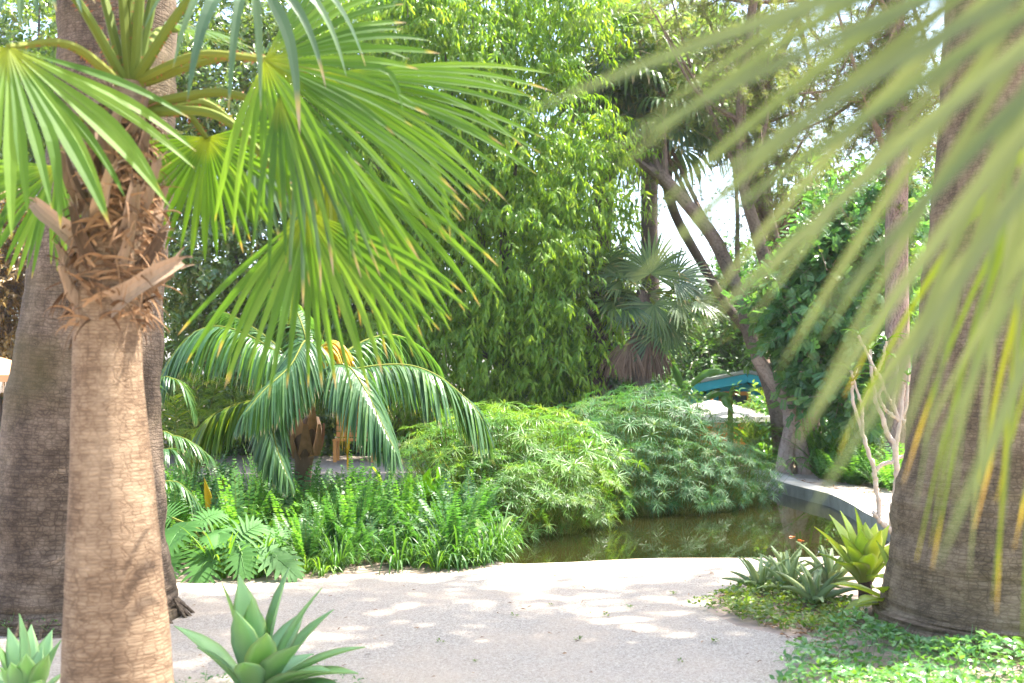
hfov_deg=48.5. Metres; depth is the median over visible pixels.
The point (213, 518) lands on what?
sword fern
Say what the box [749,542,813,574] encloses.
aloe
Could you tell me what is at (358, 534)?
sword fern
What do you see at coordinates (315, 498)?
sword fern
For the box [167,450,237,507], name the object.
sword fern
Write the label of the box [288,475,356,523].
sword fern
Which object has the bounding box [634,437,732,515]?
umbrella sedge
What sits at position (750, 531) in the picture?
pond water
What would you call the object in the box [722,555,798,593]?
aloe
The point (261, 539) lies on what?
sword fern
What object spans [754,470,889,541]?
pond kerb
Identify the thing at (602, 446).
umbrella sedge
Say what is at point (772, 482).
umbrella sedge
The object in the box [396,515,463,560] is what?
strap leaf plant
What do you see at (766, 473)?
umbrella sedge
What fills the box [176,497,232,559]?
sword fern
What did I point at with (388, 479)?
arching lily
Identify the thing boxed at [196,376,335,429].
feather palm
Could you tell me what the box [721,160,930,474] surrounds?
carob tree
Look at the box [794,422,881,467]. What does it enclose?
strap leaf plant
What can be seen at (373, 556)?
strap leaf plant
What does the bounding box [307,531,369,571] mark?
strap leaf plant
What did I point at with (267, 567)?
strap leaf plant
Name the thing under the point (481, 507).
sword fern
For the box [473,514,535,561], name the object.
strap leaf plant
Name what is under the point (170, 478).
sword fern
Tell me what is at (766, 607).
creeping ground cover
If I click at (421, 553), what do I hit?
strap leaf plant
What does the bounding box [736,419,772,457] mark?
strap leaf plant
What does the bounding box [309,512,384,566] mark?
sword fern
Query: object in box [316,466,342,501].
sword fern
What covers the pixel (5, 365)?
parasol
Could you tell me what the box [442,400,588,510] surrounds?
umbrella sedge
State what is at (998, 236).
fan palm
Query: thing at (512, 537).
strap leaf plant
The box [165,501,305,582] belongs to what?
monstera plant
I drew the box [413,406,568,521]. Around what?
umbrella sedge
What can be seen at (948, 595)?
washingtonia palm
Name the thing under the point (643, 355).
fan palm
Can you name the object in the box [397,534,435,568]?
strap leaf plant
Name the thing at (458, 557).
strap leaf plant
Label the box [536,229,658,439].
booted palm
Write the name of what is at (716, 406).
parasol
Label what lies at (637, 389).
umbrella sedge
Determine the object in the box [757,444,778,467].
sword fern
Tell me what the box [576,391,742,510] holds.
umbrella sedge
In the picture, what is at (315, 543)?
sword fern
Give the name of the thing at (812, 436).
strap leaf plant
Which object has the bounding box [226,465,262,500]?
sword fern
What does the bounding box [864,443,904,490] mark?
sword fern
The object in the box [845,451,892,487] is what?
sword fern
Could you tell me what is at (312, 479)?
sword fern
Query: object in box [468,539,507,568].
strap leaf plant
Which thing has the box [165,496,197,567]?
sword fern
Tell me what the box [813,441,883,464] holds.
sword fern
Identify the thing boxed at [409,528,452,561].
strap leaf plant
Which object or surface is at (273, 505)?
sword fern
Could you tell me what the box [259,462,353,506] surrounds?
sword fern
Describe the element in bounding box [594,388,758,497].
umbrella sedge
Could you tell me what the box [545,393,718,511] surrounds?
umbrella sedge
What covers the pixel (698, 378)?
banana plant
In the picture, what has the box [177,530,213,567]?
sword fern
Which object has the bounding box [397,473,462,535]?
sword fern
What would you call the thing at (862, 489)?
path
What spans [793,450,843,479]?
sword fern
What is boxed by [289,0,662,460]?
weeping fig tree
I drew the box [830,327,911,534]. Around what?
frangipani shrub
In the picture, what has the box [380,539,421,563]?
strap leaf plant
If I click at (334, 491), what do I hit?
sword fern
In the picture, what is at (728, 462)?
umbrella sedge
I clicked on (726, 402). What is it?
banana plant
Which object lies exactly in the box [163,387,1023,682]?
garden ground
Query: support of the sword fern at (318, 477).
on the garden ground at (365, 569)
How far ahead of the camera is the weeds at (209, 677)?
5.95 m
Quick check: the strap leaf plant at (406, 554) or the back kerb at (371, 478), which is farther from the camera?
the back kerb at (371, 478)
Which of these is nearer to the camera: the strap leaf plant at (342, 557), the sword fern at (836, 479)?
the strap leaf plant at (342, 557)
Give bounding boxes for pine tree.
[523,12,783,465]
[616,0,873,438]
[754,0,943,459]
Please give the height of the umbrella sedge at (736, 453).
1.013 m
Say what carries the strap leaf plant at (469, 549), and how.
on the garden ground at (365, 569)
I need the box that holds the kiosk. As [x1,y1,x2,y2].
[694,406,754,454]
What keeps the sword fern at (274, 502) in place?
on the garden ground at (365, 569)
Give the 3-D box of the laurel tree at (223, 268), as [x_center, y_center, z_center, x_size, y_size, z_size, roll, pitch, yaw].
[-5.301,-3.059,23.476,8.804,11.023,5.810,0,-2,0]
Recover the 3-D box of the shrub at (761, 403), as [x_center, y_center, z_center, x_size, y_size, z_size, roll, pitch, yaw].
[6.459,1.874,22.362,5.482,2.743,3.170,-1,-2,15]
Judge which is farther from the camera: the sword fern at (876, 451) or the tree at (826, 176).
the tree at (826, 176)
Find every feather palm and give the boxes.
[160,288,496,498]
[160,334,215,515]
[161,367,286,467]
[161,394,236,469]
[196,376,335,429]
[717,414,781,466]
[742,387,767,411]
[769,398,883,441]
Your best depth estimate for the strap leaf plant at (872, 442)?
19.17 m
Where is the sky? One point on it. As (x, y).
(668, 227)
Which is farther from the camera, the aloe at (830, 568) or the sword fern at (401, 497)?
the sword fern at (401, 497)
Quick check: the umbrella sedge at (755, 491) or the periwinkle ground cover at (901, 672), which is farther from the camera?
the umbrella sedge at (755, 491)
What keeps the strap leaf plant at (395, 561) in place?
on the garden ground at (365, 569)
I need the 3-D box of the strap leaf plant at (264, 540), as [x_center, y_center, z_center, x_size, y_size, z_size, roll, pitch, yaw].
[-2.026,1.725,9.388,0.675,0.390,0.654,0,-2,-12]
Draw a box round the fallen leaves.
[194,475,891,679]
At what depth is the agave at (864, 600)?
7.50 m
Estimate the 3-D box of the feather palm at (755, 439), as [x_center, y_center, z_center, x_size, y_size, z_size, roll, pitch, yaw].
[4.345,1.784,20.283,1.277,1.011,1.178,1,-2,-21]
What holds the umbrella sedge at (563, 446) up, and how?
in the pond water
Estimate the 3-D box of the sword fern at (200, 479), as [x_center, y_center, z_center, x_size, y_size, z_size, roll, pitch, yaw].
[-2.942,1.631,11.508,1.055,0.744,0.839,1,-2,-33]
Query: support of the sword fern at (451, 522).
on the garden ground at (365, 569)
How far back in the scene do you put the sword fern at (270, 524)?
10.55 m
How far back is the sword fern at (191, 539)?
9.73 m
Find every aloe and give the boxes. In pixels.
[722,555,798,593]
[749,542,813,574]
[750,550,842,595]
[775,562,858,605]
[781,541,854,583]
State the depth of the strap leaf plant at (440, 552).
9.53 m
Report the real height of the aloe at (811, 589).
0.289 m
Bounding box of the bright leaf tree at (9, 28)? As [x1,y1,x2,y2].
[0,0,185,302]
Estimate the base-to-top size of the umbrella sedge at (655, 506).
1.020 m
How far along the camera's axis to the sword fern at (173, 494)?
10.09 m
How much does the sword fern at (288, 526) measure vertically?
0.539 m
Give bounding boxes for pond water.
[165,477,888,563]
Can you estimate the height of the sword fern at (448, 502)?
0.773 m
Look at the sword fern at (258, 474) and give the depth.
12.50 m
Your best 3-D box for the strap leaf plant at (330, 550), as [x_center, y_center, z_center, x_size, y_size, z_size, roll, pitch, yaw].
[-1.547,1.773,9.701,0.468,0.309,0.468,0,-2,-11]
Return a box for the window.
[719,391,750,405]
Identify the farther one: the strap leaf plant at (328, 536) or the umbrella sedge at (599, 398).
the umbrella sedge at (599, 398)
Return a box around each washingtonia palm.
[0,0,194,639]
[532,0,692,336]
[570,49,747,331]
[587,0,706,438]
[640,1,794,379]
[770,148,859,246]
[855,0,1023,665]
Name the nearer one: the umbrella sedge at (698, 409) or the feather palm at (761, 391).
the umbrella sedge at (698, 409)
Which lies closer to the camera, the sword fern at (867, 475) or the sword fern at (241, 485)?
the sword fern at (241, 485)
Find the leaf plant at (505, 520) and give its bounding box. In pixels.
[464,515,513,560]
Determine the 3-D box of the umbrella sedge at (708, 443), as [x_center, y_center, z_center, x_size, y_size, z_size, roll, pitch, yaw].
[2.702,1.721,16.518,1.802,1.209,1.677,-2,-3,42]
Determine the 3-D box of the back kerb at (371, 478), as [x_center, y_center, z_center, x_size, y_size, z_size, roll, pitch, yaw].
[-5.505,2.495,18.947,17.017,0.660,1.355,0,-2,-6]
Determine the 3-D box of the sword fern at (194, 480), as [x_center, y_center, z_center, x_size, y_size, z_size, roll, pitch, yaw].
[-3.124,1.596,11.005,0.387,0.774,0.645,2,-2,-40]
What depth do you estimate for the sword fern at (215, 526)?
10.27 m
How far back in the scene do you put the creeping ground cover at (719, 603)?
7.96 m
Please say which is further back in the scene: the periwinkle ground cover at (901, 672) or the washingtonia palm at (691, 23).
the washingtonia palm at (691, 23)
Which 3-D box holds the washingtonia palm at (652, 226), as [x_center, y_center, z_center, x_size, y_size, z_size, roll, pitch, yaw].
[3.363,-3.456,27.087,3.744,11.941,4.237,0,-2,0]
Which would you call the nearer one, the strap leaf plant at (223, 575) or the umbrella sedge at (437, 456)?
the strap leaf plant at (223, 575)
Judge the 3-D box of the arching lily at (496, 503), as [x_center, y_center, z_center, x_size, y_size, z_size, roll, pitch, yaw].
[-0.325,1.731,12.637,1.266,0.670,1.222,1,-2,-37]
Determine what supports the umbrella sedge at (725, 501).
in the pond water
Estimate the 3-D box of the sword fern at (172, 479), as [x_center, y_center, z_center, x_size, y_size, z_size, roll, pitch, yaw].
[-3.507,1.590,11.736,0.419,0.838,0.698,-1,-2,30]
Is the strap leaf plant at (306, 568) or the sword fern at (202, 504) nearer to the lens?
the strap leaf plant at (306, 568)
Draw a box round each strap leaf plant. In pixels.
[174,515,262,578]
[222,534,310,577]
[223,533,297,578]
[227,533,290,580]
[258,529,301,574]
[290,549,327,573]
[292,516,365,562]
[300,552,343,576]
[306,520,375,572]
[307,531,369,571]
[307,536,361,571]
[313,536,355,562]
[360,536,383,563]
[361,527,432,575]
[380,533,425,567]
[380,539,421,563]
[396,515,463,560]
[396,526,443,564]
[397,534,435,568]
[404,534,432,565]
[406,535,463,571]
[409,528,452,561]
[411,528,471,573]
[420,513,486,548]
[424,525,504,573]
[429,543,485,570]
[437,528,488,565]
[445,547,481,568]
[452,528,513,569]
[465,499,545,559]
[466,521,520,562]
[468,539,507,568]
[470,516,523,555]
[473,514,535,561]
[474,523,522,560]
[489,512,529,552]
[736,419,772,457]
[762,410,841,471]
[778,416,870,470]
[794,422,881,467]
[807,428,880,454]
[842,421,883,456]
[861,424,883,459]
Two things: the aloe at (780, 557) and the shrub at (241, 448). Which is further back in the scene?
the shrub at (241, 448)
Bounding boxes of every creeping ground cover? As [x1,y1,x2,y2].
[687,585,762,623]
[715,574,869,635]
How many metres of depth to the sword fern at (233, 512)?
9.99 m
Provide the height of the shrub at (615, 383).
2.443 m
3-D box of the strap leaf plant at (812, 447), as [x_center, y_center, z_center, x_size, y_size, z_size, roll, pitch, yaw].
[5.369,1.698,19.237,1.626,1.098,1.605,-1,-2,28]
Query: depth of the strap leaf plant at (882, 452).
18.89 m
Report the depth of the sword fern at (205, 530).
9.46 m
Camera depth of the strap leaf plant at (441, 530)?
9.89 m
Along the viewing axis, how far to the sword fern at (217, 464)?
12.24 m
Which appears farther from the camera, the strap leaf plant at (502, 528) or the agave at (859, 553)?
the strap leaf plant at (502, 528)
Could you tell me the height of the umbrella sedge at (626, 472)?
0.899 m
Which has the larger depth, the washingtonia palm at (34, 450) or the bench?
the bench
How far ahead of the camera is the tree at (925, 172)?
25.46 m
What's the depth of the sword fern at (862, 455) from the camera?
17.23 m
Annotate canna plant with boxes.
[192,478,229,512]
[405,468,461,513]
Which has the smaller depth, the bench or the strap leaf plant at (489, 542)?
the strap leaf plant at (489, 542)
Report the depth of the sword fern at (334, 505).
10.15 m
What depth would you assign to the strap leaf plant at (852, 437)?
19.37 m
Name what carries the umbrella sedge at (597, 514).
in the pond water
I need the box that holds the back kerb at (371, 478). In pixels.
[164,466,674,485]
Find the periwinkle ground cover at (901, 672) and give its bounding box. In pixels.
[759,606,1023,682]
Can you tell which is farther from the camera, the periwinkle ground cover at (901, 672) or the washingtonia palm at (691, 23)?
the washingtonia palm at (691, 23)
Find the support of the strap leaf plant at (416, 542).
on the garden ground at (365, 569)
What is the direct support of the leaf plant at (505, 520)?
on the garden ground at (365, 569)
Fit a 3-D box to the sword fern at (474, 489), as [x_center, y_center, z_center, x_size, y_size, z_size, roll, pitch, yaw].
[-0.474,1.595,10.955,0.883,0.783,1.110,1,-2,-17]
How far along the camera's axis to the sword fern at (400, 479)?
12.28 m
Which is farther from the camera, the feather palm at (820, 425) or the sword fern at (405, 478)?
the feather palm at (820, 425)
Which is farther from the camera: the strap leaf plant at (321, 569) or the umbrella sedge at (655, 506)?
the umbrella sedge at (655, 506)
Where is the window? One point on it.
(744, 396)
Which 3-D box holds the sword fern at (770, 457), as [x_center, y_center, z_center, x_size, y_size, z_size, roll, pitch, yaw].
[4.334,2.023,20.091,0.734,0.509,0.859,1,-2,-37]
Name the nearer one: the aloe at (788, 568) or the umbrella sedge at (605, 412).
the aloe at (788, 568)
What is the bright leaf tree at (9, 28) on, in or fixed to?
on the garden ground at (365, 569)
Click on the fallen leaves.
(805, 632)
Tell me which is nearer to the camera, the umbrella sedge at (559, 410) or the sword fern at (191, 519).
the sword fern at (191, 519)
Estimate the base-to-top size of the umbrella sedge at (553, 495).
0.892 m
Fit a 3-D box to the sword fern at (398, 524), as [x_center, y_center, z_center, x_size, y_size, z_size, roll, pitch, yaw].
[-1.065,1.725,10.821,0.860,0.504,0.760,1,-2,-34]
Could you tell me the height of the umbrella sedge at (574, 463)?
1.412 m
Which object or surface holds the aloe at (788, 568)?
on the garden ground at (365, 569)
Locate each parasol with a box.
[0,357,11,392]
[652,399,769,448]
[663,370,770,444]
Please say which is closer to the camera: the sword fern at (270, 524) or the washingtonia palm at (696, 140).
the sword fern at (270, 524)
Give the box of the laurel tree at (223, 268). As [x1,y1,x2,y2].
[41,0,432,458]
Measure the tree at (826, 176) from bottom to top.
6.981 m
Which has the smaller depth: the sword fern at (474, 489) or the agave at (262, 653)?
the agave at (262, 653)
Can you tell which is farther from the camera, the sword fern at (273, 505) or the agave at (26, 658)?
the sword fern at (273, 505)
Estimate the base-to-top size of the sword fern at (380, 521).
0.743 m
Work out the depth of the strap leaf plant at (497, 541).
10.02 m
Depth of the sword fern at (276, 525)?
9.55 m
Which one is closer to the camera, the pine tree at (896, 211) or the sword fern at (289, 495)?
the sword fern at (289, 495)
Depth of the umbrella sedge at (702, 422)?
15.25 m
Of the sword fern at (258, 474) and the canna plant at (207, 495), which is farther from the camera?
the sword fern at (258, 474)
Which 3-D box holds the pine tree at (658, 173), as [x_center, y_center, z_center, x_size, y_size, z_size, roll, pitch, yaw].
[3.363,-2.973,23.250,4.410,10.754,6.121,1,-2,-34]
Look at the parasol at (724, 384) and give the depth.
26.75 m
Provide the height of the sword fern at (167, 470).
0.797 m
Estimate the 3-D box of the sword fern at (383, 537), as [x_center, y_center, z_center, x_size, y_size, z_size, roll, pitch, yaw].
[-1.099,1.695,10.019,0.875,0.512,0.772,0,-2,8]
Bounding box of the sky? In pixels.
[0,0,943,384]
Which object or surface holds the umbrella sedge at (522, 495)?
in the pond water
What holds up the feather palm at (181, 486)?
on the garden ground at (365, 569)
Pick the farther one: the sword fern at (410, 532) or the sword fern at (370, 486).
the sword fern at (370, 486)
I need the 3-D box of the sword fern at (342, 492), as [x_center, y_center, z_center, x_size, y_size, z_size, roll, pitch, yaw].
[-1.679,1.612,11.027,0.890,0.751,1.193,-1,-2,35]
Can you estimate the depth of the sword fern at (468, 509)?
10.71 m
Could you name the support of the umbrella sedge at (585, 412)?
in the pond water
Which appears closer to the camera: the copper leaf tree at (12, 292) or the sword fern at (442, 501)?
the sword fern at (442, 501)
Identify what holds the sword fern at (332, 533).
on the garden ground at (365, 569)
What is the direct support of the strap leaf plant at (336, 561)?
on the garden ground at (365, 569)
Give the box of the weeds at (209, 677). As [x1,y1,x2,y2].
[175,662,363,682]
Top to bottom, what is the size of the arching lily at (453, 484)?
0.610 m
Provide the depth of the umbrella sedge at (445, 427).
13.32 m
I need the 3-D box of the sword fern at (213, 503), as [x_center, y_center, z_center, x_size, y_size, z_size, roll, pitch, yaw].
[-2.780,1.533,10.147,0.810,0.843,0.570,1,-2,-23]
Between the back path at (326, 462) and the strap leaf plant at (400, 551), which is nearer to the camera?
the strap leaf plant at (400, 551)
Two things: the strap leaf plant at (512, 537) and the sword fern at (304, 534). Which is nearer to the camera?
the sword fern at (304, 534)
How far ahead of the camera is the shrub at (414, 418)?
22.70 m
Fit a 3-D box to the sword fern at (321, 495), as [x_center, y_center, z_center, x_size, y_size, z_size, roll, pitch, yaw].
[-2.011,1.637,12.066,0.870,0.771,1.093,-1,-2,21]
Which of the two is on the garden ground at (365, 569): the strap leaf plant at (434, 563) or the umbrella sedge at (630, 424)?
the strap leaf plant at (434, 563)
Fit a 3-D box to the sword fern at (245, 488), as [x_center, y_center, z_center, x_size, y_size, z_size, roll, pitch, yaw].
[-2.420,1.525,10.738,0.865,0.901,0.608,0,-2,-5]
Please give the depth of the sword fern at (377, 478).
11.17 m
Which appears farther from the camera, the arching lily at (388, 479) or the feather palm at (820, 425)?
the feather palm at (820, 425)
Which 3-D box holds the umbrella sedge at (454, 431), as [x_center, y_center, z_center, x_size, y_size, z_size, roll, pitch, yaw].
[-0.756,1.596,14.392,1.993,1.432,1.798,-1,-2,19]
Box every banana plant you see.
[663,362,732,466]
[700,385,738,459]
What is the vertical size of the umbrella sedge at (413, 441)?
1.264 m
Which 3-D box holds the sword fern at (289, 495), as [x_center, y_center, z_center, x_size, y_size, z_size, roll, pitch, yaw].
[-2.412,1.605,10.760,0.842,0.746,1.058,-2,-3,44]
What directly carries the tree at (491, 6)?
on the garden ground at (365, 569)
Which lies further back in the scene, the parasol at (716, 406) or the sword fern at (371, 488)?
the parasol at (716, 406)
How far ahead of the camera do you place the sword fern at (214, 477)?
11.61 m
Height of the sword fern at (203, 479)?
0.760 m
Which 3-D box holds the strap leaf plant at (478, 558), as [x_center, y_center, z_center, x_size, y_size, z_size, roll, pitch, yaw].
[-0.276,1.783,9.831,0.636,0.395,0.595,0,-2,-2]
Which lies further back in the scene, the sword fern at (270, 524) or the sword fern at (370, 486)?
the sword fern at (370, 486)
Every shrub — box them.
[161,368,336,455]
[289,372,472,455]
[384,347,580,457]
[524,366,696,452]
[697,379,882,458]
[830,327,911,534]
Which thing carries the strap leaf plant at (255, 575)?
on the garden ground at (365, 569)
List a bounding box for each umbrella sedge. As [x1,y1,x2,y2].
[370,424,506,503]
[381,417,522,484]
[398,414,546,499]
[411,401,566,484]
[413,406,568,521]
[425,446,536,529]
[439,408,602,525]
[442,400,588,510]
[455,463,560,542]
[468,406,609,517]
[476,412,625,530]
[488,460,589,538]
[503,420,649,526]
[517,465,615,536]
[525,412,634,508]
[536,399,669,505]
[538,398,654,479]
[541,391,706,491]
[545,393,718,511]
[546,452,636,530]
[571,447,657,513]
[572,381,723,487]
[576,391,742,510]
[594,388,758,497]
[597,440,699,517]
[615,402,767,507]
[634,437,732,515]
[642,419,764,497]
[661,434,765,504]
[665,443,767,511]
[695,442,761,489]
[696,441,795,507]
[702,446,779,503]
[735,453,792,498]
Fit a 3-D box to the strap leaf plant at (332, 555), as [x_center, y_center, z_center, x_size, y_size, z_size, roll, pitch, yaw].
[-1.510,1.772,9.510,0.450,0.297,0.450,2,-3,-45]
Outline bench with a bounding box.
[332,416,376,461]
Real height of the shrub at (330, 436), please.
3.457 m
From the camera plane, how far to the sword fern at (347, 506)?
10.04 m
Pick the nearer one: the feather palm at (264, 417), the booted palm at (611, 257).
the feather palm at (264, 417)
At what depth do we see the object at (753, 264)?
27.37 m
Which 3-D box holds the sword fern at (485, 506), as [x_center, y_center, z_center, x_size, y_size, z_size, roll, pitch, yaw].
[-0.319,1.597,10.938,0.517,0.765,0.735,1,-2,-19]
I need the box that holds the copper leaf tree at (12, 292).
[0,189,32,426]
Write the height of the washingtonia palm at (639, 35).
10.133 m
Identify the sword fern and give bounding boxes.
[164,459,177,488]
[165,458,198,507]
[165,466,203,505]
[165,483,247,562]
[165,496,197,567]
[166,454,179,519]
[166,459,195,528]
[166,465,244,542]
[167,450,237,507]
[167,464,231,503]
[167,477,270,544]
[168,476,266,534]
[173,472,252,503]
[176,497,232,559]
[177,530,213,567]
[183,445,250,497]
[183,513,208,557]
[183,514,272,561]
[202,456,237,483]
[204,485,287,537]
[210,455,299,513]
[216,465,260,502]
[217,459,270,539]
[223,452,282,503]
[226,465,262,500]
[226,520,290,547]
[227,478,305,516]
[239,442,321,495]
[240,469,326,545]
[240,495,295,523]
[242,474,341,539]
[252,444,324,514]
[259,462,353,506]
[261,513,332,560]
[262,467,328,495]
[266,497,345,556]
[277,523,345,560]
[282,472,400,516]
[286,493,323,568]
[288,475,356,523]
[288,490,336,509]
[292,462,357,502]
[296,486,381,545]
[298,487,346,558]
[302,500,380,551]
[309,469,374,531]
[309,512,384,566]
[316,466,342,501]
[320,464,391,547]
[326,450,376,494]
[328,506,425,563]
[329,462,413,502]
[332,462,413,528]
[332,472,391,505]
[340,459,403,554]
[345,465,386,517]
[354,477,415,539]
[377,503,444,545]
[379,478,409,511]
[381,466,422,547]
[382,477,486,548]
[387,480,479,524]
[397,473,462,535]
[397,482,499,555]
[420,464,519,518]
[422,471,476,535]
[429,495,490,519]
[433,467,510,528]
[458,473,513,524]
[742,441,775,469]
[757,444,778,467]
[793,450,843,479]
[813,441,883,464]
[814,447,865,482]
[817,448,883,485]
[833,436,888,484]
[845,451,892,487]
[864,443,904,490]
[867,433,904,472]
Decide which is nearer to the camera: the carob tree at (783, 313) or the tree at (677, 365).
the carob tree at (783, 313)
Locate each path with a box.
[0,559,836,682]
[164,455,515,472]
[774,470,891,510]
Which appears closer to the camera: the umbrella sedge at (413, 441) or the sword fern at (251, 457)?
the sword fern at (251, 457)
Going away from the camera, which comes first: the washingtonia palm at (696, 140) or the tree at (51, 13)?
the washingtonia palm at (696, 140)
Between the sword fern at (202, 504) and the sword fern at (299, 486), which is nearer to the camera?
the sword fern at (202, 504)
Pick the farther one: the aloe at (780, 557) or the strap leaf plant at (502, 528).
the strap leaf plant at (502, 528)
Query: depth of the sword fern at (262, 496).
10.57 m
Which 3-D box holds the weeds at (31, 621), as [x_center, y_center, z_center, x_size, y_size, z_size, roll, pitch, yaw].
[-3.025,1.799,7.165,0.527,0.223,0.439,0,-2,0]
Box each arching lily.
[364,464,414,496]
[413,466,498,512]
[431,470,500,508]
[443,469,527,521]
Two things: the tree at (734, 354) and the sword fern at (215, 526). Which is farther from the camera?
the tree at (734, 354)
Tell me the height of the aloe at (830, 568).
0.342 m
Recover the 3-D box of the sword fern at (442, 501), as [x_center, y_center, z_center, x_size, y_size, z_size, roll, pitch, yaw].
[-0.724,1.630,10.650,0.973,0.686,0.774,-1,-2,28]
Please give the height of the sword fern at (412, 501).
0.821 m
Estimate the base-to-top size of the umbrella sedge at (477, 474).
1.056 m
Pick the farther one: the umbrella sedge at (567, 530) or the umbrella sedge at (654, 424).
the umbrella sedge at (654, 424)
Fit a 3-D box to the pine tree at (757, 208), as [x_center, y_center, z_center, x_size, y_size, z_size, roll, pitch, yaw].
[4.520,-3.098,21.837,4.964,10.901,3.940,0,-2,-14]
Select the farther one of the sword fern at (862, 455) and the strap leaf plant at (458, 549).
the sword fern at (862, 455)
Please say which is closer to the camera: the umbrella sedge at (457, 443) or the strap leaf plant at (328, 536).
the strap leaf plant at (328, 536)
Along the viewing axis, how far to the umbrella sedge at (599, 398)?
16.10 m
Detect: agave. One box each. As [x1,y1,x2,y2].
[0,614,61,682]
[174,566,364,682]
[814,508,889,597]
[832,541,888,608]
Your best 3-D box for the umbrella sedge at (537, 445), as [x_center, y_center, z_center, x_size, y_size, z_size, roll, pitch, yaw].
[0.173,1.530,13.377,1.893,1.508,2.098,1,-2,-38]
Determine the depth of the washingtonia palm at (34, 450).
7.28 m
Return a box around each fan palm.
[0,0,551,682]
[526,0,1023,639]
[588,228,727,442]
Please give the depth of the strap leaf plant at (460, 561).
9.61 m
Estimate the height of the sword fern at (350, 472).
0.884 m
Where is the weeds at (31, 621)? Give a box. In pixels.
[0,614,59,636]
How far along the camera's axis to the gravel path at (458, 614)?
7.36 m
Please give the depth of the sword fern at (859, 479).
17.00 m
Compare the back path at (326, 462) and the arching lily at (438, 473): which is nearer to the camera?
the arching lily at (438, 473)
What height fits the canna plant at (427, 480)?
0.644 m
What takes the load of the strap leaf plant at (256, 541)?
on the garden ground at (365, 569)

